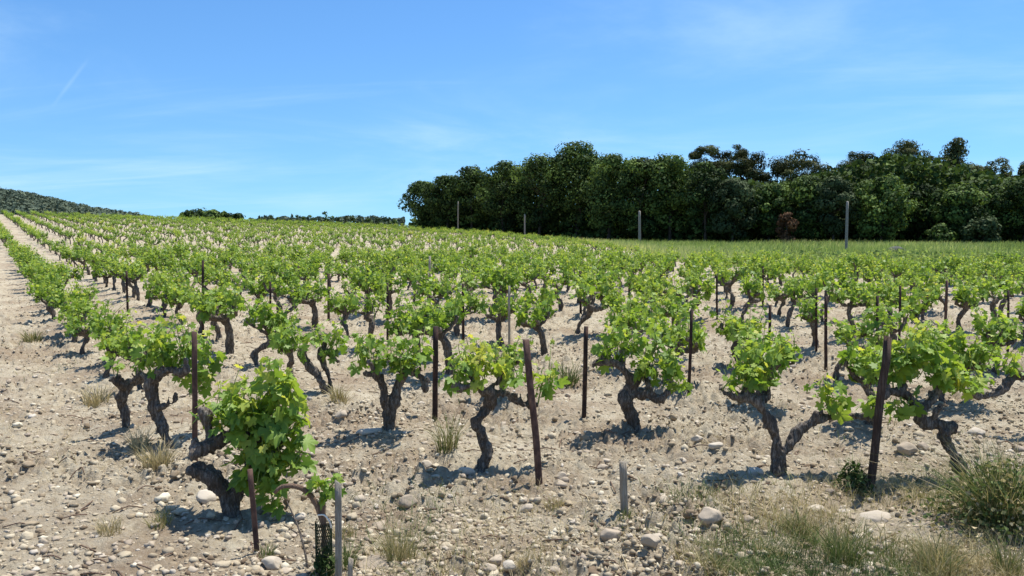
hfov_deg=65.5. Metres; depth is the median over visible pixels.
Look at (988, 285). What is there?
grapevine
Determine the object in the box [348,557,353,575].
marker peg
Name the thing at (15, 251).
grapevine
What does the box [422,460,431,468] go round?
stone
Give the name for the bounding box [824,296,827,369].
vine stake
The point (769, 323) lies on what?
vine stake
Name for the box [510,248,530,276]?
grapevine
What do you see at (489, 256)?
grapevine
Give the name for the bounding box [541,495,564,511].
grass tuft
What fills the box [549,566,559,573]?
stone
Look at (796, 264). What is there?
grapevine
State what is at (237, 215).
copse tree
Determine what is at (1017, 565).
grass tuft
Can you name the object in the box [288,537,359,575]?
grass tuft
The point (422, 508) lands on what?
prunings
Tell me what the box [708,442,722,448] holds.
stone
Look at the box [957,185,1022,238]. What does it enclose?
oak tree
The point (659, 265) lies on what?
grapevine
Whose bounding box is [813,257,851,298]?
grapevine
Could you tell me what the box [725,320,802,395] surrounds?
grapevine
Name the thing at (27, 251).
grapevine
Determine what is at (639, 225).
concrete post
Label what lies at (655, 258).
grapevine
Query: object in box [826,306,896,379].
grapevine
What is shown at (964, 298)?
grapevine
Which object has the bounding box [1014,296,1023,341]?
grapevine
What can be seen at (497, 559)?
stone
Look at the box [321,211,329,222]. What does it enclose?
horizon conifer
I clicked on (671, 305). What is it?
grapevine
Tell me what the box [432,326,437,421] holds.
vine stake
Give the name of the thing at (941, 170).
pine tree
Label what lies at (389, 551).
grass tuft
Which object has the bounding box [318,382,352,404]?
grass tuft
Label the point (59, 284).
grapevine
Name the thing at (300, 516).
stone
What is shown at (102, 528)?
grass tuft
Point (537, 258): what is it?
grapevine
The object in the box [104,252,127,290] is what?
grapevine
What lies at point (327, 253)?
grapevine
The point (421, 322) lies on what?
grapevine
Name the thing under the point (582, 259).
grapevine
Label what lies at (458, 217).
concrete post
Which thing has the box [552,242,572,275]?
grapevine
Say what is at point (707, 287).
grapevine
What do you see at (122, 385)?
grapevine
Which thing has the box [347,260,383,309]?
grapevine
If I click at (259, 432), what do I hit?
grapevine
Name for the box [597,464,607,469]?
stone
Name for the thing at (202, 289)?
vine stake
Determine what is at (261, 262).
grapevine
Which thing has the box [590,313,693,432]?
grapevine
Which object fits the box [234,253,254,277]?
grapevine
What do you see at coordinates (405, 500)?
stone
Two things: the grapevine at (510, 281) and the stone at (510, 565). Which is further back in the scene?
the grapevine at (510, 281)
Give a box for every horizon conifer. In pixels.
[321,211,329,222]
[370,217,382,225]
[389,219,397,224]
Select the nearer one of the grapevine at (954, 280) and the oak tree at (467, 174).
the grapevine at (954, 280)
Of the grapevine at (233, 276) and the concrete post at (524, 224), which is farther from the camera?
the concrete post at (524, 224)
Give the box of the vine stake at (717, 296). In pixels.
[716,273,717,319]
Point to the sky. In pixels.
(251, 108)
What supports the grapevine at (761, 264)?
on the ground at (502, 466)
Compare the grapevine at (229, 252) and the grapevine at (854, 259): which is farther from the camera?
the grapevine at (229, 252)
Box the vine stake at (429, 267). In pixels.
[429,256,430,304]
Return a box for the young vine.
[273,472,346,573]
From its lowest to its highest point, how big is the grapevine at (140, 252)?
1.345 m
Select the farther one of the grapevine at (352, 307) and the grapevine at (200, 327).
the grapevine at (200, 327)
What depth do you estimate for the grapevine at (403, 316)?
9.72 m
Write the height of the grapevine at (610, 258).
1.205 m
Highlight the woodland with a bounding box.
[408,153,1023,244]
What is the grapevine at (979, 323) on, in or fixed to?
on the ground at (502, 466)
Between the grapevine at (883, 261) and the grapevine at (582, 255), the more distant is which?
the grapevine at (582, 255)
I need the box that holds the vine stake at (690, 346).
[687,309,692,392]
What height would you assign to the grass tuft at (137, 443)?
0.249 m
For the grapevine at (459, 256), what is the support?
on the ground at (502, 466)
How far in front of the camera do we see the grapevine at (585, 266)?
20.40 m
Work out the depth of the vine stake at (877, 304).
9.74 m
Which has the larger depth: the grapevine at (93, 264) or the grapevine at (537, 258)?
the grapevine at (93, 264)
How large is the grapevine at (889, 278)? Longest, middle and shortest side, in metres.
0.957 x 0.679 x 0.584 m
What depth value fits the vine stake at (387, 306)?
12.33 m
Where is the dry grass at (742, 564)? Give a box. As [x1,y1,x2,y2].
[0,272,1023,575]
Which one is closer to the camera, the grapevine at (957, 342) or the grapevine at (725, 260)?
the grapevine at (957, 342)
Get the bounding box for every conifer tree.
[938,137,983,172]
[1017,161,1023,176]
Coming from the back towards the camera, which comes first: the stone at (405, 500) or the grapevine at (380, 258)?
the grapevine at (380, 258)
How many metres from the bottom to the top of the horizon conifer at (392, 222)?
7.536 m
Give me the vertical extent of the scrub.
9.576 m
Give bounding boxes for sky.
[0,0,1023,225]
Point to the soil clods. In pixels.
(430, 530)
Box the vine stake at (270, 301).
[269,282,271,329]
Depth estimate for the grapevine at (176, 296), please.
13.66 m
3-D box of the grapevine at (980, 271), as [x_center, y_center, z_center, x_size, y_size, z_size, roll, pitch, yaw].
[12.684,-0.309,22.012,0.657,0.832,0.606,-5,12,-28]
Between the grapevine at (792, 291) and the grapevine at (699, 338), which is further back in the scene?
the grapevine at (792, 291)
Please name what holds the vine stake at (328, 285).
on the ground at (502, 466)
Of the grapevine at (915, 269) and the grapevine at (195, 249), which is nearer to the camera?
the grapevine at (915, 269)
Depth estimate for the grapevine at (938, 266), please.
19.45 m
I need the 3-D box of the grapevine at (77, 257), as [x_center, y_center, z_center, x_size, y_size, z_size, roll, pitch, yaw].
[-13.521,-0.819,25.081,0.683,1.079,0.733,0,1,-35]
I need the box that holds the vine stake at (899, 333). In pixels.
[898,286,901,340]
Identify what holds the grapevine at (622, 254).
on the ground at (502, 466)
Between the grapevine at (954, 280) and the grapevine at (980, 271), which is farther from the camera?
the grapevine at (980, 271)
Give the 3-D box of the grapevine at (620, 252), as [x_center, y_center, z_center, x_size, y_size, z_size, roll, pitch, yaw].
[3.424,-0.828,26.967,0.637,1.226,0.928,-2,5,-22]
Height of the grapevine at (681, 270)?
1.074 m
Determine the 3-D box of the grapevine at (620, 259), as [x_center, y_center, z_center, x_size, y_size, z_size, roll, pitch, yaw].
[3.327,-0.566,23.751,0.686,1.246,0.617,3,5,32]
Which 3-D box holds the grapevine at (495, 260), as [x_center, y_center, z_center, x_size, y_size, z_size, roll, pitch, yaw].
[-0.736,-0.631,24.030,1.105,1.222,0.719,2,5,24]
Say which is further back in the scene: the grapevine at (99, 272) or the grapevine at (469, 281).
the grapevine at (99, 272)
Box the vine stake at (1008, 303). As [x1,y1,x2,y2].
[1006,291,1009,352]
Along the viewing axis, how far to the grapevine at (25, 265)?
20.48 m
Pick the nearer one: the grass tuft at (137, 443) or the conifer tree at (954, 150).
the grass tuft at (137, 443)
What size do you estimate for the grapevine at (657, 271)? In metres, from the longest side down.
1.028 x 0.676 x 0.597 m
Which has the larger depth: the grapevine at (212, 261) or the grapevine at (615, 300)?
the grapevine at (212, 261)
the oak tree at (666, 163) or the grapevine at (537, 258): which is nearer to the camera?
the grapevine at (537, 258)
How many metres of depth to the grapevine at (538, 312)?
10.59 m
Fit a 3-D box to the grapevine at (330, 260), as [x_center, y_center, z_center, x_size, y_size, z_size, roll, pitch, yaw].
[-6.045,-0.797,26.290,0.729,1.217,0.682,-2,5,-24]
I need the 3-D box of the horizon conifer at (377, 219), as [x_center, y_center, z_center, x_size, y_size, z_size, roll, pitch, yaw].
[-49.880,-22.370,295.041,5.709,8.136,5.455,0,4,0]
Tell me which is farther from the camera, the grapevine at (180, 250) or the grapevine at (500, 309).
the grapevine at (180, 250)
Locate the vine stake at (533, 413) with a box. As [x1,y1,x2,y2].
[523,339,542,486]
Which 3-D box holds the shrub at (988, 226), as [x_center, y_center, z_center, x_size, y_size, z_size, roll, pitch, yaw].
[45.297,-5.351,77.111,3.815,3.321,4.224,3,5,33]
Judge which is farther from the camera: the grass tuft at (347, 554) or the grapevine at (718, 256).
the grapevine at (718, 256)
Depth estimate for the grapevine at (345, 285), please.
16.51 m
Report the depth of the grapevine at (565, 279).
15.62 m
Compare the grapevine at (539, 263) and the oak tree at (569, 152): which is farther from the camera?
the oak tree at (569, 152)
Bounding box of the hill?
[2,195,88,212]
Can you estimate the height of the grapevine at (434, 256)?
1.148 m
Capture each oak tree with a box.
[398,180,441,224]
[421,175,465,227]
[443,164,494,227]
[474,160,532,231]
[509,152,567,234]
[543,140,609,234]
[578,153,635,239]
[609,156,670,240]
[639,153,696,240]
[678,161,728,240]
[707,177,758,241]
[741,182,795,240]
[781,174,839,241]
[849,174,917,242]
[900,183,947,242]
[927,181,994,241]
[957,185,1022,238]
[994,177,1023,241]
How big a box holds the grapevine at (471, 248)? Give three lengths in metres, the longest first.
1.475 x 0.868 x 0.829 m
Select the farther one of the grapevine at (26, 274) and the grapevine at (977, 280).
the grapevine at (26, 274)
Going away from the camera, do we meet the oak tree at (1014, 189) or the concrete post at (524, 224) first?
the oak tree at (1014, 189)
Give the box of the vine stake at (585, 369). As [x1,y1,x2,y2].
[582,326,587,417]
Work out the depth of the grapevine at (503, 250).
32.58 m
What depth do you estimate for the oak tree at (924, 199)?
81.65 m
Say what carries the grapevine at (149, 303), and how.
on the ground at (502, 466)
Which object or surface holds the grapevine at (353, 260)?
on the ground at (502, 466)
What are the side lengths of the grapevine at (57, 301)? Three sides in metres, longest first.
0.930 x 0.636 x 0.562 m
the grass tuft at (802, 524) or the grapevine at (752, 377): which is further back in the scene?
the grapevine at (752, 377)
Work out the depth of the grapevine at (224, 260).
24.08 m
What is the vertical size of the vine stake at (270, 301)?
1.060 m
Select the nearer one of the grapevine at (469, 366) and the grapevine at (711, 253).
the grapevine at (469, 366)
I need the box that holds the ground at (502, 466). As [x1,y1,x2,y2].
[0,214,1023,575]
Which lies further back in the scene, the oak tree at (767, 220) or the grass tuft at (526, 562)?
the oak tree at (767, 220)
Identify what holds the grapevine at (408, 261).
on the ground at (502, 466)
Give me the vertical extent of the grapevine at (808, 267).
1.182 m
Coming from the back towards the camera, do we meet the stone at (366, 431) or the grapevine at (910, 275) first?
the grapevine at (910, 275)
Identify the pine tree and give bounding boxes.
[688,145,733,177]
[720,144,774,182]
[760,148,831,184]
[835,151,886,179]
[881,138,936,184]
[925,164,953,187]
[975,156,1014,184]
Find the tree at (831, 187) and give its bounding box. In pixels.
[814,175,862,243]
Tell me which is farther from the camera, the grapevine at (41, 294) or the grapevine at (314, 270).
the grapevine at (314, 270)
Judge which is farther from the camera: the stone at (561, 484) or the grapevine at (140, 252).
the grapevine at (140, 252)
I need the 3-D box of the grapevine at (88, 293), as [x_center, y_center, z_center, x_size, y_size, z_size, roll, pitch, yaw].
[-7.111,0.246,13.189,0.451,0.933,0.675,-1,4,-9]
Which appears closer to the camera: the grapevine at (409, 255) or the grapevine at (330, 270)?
the grapevine at (330, 270)
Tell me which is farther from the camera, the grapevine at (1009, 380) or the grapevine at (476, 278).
the grapevine at (476, 278)
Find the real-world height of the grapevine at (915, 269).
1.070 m
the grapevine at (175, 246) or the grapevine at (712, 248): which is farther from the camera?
the grapevine at (712, 248)
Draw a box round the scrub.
[248,215,404,227]
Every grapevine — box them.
[6,243,31,267]
[10,247,37,277]
[12,242,36,269]
[14,244,40,256]
[15,259,42,282]
[18,259,51,279]
[21,253,40,282]
[25,278,65,319]
[26,248,47,263]
[27,274,64,314]
[28,255,44,265]
[29,266,69,308]
[30,261,55,275]
[40,260,59,280]
[48,259,87,289]
[48,282,96,311]
[53,292,100,342]
[55,302,113,354]
[59,246,78,268]
[64,277,98,324]
[71,246,90,274]
[73,240,94,270]
[78,246,102,278]
[83,300,176,389]
[85,241,114,283]
[85,298,136,360]
[88,256,100,281]
[90,258,112,287]
[98,326,135,377]
[100,335,155,427]
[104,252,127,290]
[107,254,131,292]
[113,251,145,297]
[114,245,136,261]
[115,253,146,300]
[121,237,150,266]
[129,245,149,260]
[129,312,227,448]
[132,250,151,275]
[140,271,183,316]
[141,265,173,306]
[145,273,197,324]
[146,248,165,272]
[149,265,192,309]
[154,238,174,273]
[156,253,175,273]
[166,252,193,276]
[167,242,187,262]
[172,241,190,260]
[175,254,210,285]
[176,270,233,340]
[179,242,197,262]
[179,252,204,287]
[184,278,220,333]
[185,356,318,520]
[188,260,247,353]
[191,249,206,273]
[195,261,224,295]
[200,252,226,279]
[206,264,233,291]
[213,239,238,269]
[218,245,242,272]
[219,258,259,295]
[232,252,259,287]
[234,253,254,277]
[236,244,253,262]
[236,291,303,365]
[243,274,268,310]
[251,243,268,275]
[251,251,299,313]
[254,253,277,271]
[261,256,281,278]
[263,244,283,256]
[267,313,348,393]
[268,323,305,376]
[270,251,306,273]
[270,274,313,316]
[271,242,291,260]
[278,259,306,297]
[285,262,328,327]
[289,244,307,261]
[290,258,319,297]
[295,251,324,282]
[297,251,320,269]
[306,248,326,271]
[316,245,339,274]
[316,248,333,264]
[321,254,343,289]
[321,283,365,337]
[330,259,344,280]
[333,260,362,293]
[336,264,360,299]
[337,266,388,339]
[338,248,350,272]
[347,246,365,270]
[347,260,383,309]
[347,323,433,430]
[348,249,368,270]
[359,244,376,265]
[360,246,373,268]
[362,254,407,319]
[365,245,405,280]
[373,253,391,269]
[379,247,404,279]
[383,288,452,363]
[397,255,426,289]
[399,243,415,256]
[399,263,428,302]
[400,253,415,266]
[400,263,426,293]
[405,245,425,259]
[407,268,469,374]
[409,245,427,258]
[411,256,462,317]
[414,251,440,281]
[416,249,437,276]
[429,241,449,260]
[431,270,457,302]
[432,258,463,297]
[436,250,457,268]
[438,334,570,472]
[441,249,460,263]
[443,283,487,336]
[450,246,463,255]
[453,250,463,273]
[458,255,493,309]
[458,257,485,279]
[459,270,477,288]
[462,250,479,269]
[463,237,480,258]
[469,247,500,268]
[471,260,524,315]
[472,259,507,292]
[476,274,523,347]
[478,248,501,261]
[479,252,513,301]
[481,335,533,396]
[490,244,508,268]
[500,253,523,268]
[505,253,547,306]
[506,264,525,294]
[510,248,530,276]
[513,275,557,355]
[514,248,545,288]
[524,256,561,287]
[524,277,562,317]
[530,242,545,255]
[533,254,552,274]
[536,256,574,310]
[542,248,560,267]
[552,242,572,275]
[557,251,581,291]
[561,250,586,283]
[565,248,586,273]
[567,269,595,302]
[569,270,624,333]
[571,261,597,278]
[576,263,611,316]
[577,242,591,263]
[586,246,606,262]
[587,253,617,272]
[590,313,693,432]
[592,257,618,303]
[599,250,628,272]
[603,278,651,344]
[604,287,664,366]
[606,247,626,260]
[608,261,632,295]
[612,246,629,272]
[612,248,634,278]
[621,251,642,290]
[623,256,662,320]
[626,254,653,274]
[631,250,651,269]
[637,264,686,325]
[638,268,661,309]
[639,247,656,262]
[641,285,708,383]
[645,258,671,280]
[646,251,674,273]
[651,274,670,297]
[653,252,676,280]
[653,287,704,355]
[657,248,675,277]
[666,243,677,271]
[675,267,716,312]
[677,257,706,293]
[678,254,697,265]
[683,263,706,303]
[685,250,701,260]
[688,251,709,273]
[698,296,767,360]
[701,247,722,261]
[704,251,722,277]
[707,243,728,258]
[709,253,750,306]
[709,255,730,282]
[710,256,732,285]
[711,260,740,298]
[716,264,734,291]
[716,330,891,477]
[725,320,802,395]
[729,246,750,268]
[732,245,748,260]
[738,268,769,322]
[739,255,762,276]
[742,251,775,292]
[746,258,788,305]
[755,248,780,261]
[762,275,804,316]
[766,246,788,285]
[771,258,796,282]
[782,267,823,326]
[785,270,813,291]
[787,252,808,277]
[792,251,815,275]
[794,291,831,347]
[795,258,830,309]
[799,250,818,285]
[809,263,859,321]
[813,255,844,296]
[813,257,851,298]
[823,272,879,333]
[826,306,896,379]
[837,331,894,424]
[839,250,876,288]
[843,253,863,278]
[855,281,872,313]
[859,258,884,283]
[865,248,891,287]
[866,253,889,276]
[866,276,929,340]
[868,318,989,478]
[875,274,905,318]
[879,278,940,341]
[882,265,910,287]
[885,253,915,280]
[887,255,912,282]
[900,259,934,290]
[902,259,931,300]
[912,266,948,310]
[913,273,948,319]
[913,316,1012,402]
[915,252,938,275]
[921,253,956,281]
[940,251,965,284]
[944,261,977,304]
[949,260,980,290]
[950,275,988,329]
[957,263,984,278]
[960,267,998,301]
[961,248,985,269]
[967,338,1023,399]
[968,303,1023,373]
[970,256,1004,278]
[979,261,1023,322]
[985,249,1020,266]
[989,249,1020,280]
[993,263,1023,317]
[1013,257,1023,294]
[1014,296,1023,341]
[1016,262,1023,279]
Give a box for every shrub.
[775,212,798,241]
[924,223,957,242]
[958,216,1001,243]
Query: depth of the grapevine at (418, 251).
31.10 m
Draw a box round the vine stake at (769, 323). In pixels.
[768,305,771,336]
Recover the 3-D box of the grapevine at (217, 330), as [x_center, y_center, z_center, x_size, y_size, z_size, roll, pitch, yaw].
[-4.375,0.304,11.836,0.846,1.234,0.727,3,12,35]
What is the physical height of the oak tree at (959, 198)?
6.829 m
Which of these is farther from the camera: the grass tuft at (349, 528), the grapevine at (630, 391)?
the grapevine at (630, 391)
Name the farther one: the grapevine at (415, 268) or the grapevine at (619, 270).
the grapevine at (415, 268)
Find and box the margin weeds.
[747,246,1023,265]
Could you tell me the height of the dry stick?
0.318 m
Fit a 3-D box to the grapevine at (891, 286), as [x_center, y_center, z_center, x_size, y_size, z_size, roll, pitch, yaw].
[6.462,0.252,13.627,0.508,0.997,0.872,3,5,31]
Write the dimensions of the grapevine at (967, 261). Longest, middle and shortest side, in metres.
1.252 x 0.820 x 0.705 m
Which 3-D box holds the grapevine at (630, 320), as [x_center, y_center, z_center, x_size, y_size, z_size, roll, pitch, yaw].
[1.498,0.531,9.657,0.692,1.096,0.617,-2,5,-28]
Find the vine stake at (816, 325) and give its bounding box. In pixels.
[815,288,817,351]
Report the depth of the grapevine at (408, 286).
21.54 m
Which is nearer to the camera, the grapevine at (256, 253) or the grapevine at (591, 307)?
the grapevine at (591, 307)
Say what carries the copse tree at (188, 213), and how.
on the ground at (502, 466)
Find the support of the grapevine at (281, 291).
on the ground at (502, 466)
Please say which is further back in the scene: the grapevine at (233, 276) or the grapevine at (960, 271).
the grapevine at (960, 271)
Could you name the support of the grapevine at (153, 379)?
on the ground at (502, 466)
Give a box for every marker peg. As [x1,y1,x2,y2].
[335,480,341,575]
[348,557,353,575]
[619,461,627,514]
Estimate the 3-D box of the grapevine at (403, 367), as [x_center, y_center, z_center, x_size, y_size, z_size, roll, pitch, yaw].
[-0.980,0.760,6.509,0.689,0.957,0.436,0,4,6]
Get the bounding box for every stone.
[196,489,216,504]
[261,556,281,569]
[295,512,305,520]
[335,411,346,418]
[356,428,381,434]
[358,555,387,568]
[398,494,417,507]
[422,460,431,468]
[458,467,474,475]
[484,563,496,574]
[488,554,501,565]
[503,560,516,571]
[521,504,532,511]
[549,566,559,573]
[554,479,566,487]
[555,472,566,479]
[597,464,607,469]
[600,528,620,541]
[641,534,660,547]
[691,435,702,441]
[698,506,722,525]
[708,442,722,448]
[747,467,763,475]
[806,504,825,512]
[859,510,891,521]
[897,442,917,455]
[917,442,928,450]
[967,427,985,435]
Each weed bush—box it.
[820,454,885,500]
[844,424,1023,556]
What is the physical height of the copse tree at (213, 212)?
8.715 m
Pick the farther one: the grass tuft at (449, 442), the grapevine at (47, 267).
the grapevine at (47, 267)
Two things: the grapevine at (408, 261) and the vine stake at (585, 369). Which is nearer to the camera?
the vine stake at (585, 369)
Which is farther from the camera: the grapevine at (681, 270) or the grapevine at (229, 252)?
the grapevine at (229, 252)
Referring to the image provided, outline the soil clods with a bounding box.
[0,280,1023,575]
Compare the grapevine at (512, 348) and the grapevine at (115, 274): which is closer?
the grapevine at (512, 348)
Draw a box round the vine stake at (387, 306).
[386,283,388,339]
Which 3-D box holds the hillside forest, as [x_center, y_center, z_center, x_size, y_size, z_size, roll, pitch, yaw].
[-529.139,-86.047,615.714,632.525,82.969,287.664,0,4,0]
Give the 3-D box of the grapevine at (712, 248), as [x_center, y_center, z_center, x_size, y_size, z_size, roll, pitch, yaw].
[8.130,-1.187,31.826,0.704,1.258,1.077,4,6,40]
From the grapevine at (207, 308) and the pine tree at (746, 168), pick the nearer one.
the grapevine at (207, 308)
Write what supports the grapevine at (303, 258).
on the ground at (502, 466)
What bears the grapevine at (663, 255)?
on the ground at (502, 466)
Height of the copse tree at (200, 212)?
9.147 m
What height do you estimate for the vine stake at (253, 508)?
0.604 m
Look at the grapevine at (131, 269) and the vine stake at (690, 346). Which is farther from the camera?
the grapevine at (131, 269)
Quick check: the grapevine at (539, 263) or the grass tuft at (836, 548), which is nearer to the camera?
the grass tuft at (836, 548)
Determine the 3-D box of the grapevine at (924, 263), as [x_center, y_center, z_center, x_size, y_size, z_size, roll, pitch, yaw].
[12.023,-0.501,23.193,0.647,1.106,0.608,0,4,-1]
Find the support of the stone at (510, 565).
on the ground at (502, 466)
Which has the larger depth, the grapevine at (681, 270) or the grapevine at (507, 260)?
the grapevine at (507, 260)
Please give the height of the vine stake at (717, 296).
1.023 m
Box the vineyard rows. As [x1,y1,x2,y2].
[0,209,706,266]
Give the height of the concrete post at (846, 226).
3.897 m
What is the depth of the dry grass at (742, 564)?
4.37 m
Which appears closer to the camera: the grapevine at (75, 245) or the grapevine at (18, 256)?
the grapevine at (18, 256)
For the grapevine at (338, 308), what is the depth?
12.29 m
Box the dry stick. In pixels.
[283,501,308,568]
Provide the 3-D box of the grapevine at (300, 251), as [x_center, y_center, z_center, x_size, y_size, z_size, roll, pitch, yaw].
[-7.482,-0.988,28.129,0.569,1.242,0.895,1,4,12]
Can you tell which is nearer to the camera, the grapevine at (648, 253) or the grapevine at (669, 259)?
the grapevine at (669, 259)
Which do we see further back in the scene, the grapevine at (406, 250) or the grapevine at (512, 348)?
the grapevine at (406, 250)
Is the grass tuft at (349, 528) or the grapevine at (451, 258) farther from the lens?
the grapevine at (451, 258)
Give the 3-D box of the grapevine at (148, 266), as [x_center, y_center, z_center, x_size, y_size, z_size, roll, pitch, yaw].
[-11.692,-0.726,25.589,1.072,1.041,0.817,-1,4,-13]
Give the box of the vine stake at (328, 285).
[327,274,329,320]
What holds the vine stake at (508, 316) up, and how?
on the ground at (502, 466)
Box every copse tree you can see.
[179,210,199,220]
[190,208,206,217]
[202,209,221,220]
[219,211,232,221]
[230,212,246,220]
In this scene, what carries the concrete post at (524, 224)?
on the ground at (502, 466)
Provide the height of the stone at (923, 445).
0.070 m
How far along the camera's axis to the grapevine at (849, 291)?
12.18 m
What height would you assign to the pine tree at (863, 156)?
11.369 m
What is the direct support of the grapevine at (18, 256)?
on the ground at (502, 466)
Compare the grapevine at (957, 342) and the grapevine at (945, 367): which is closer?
the grapevine at (945, 367)
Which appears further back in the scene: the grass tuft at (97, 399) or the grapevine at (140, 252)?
the grapevine at (140, 252)
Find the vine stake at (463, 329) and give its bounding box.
[462,284,464,340]
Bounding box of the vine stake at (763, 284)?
[762,267,763,306]
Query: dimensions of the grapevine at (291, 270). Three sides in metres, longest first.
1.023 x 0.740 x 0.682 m
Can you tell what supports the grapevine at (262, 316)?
on the ground at (502, 466)
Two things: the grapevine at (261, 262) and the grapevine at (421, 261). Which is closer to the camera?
the grapevine at (261, 262)
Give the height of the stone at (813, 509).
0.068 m
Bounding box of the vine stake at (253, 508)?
[247,469,259,551]
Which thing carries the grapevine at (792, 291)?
on the ground at (502, 466)
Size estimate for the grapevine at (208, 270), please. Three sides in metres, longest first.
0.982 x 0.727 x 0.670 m
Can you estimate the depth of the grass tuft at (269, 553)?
4.12 m
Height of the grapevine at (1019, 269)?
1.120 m
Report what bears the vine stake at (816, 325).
on the ground at (502, 466)
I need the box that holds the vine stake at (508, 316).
[508,286,509,347]
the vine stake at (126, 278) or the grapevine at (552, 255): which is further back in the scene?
the grapevine at (552, 255)
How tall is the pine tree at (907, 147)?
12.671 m
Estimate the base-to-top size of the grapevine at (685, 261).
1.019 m
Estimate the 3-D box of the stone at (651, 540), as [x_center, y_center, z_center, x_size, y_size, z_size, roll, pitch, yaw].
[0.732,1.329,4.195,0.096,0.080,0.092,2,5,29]
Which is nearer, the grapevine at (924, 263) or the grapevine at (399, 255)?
the grapevine at (924, 263)
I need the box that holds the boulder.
[888,246,905,251]
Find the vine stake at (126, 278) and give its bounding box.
[125,271,128,315]
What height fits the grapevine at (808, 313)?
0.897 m
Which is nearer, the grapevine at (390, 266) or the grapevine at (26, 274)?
the grapevine at (390, 266)
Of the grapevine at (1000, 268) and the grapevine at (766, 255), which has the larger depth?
the grapevine at (766, 255)
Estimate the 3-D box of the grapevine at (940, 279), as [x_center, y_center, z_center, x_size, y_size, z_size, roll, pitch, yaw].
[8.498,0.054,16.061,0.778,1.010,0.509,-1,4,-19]
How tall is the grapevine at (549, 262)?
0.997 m
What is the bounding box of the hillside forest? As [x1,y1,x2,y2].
[0,187,161,218]
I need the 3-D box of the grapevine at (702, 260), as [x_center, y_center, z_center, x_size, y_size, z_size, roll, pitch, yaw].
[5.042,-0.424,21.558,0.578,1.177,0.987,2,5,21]
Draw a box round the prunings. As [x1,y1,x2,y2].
[0,316,1022,575]
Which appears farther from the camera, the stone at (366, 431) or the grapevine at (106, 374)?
the grapevine at (106, 374)
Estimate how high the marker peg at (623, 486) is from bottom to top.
0.475 m
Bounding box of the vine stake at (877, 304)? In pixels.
[876,296,878,353]
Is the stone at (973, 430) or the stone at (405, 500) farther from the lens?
the stone at (973, 430)
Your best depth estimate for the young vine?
3.86 m
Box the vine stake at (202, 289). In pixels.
[202,260,203,338]
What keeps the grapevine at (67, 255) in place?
on the ground at (502, 466)
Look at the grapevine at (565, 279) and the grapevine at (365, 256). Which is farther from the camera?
the grapevine at (365, 256)
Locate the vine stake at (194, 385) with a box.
[191,332,197,461]
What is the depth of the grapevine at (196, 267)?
19.66 m
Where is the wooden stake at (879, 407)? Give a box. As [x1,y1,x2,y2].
[866,335,891,489]
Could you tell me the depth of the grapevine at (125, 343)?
8.06 m
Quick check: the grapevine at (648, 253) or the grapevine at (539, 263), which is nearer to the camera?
the grapevine at (539, 263)
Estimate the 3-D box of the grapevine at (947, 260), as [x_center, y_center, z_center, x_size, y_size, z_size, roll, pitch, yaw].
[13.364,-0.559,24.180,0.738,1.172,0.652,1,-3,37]
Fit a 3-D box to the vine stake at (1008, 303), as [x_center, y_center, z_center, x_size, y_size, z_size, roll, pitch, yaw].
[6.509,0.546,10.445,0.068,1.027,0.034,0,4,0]
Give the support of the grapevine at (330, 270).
on the ground at (502, 466)
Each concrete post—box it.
[457,202,458,229]
[524,214,525,237]
[638,211,640,241]
[845,201,848,249]
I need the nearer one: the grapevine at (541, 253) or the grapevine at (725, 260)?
the grapevine at (725, 260)
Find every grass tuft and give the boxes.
[13,329,48,342]
[73,381,116,407]
[87,512,124,536]
[115,420,157,453]
[122,434,186,470]
[140,499,175,530]
[248,542,278,557]
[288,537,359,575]
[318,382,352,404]
[318,533,372,570]
[327,518,361,539]
[365,514,453,562]
[420,410,476,453]
[508,542,535,573]
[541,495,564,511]
[549,357,594,388]
[609,505,635,521]
[684,546,750,575]
[751,537,788,558]
[768,504,826,540]
[793,513,889,566]
[881,523,991,575]
[957,525,1023,575]
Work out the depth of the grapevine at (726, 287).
18.64 m
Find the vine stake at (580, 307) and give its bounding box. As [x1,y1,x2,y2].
[579,271,581,313]
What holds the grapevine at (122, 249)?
on the ground at (502, 466)
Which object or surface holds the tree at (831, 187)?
on the ground at (502, 466)
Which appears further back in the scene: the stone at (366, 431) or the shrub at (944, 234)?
the shrub at (944, 234)
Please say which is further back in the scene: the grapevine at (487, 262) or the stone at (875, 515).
the grapevine at (487, 262)
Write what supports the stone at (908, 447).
on the ground at (502, 466)
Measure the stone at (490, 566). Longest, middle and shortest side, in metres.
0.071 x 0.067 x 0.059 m
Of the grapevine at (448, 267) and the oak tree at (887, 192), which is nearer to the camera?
the grapevine at (448, 267)
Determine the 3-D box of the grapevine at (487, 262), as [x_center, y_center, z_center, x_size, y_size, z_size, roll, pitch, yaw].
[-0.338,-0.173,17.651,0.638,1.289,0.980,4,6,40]
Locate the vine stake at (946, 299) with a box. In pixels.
[944,280,947,330]

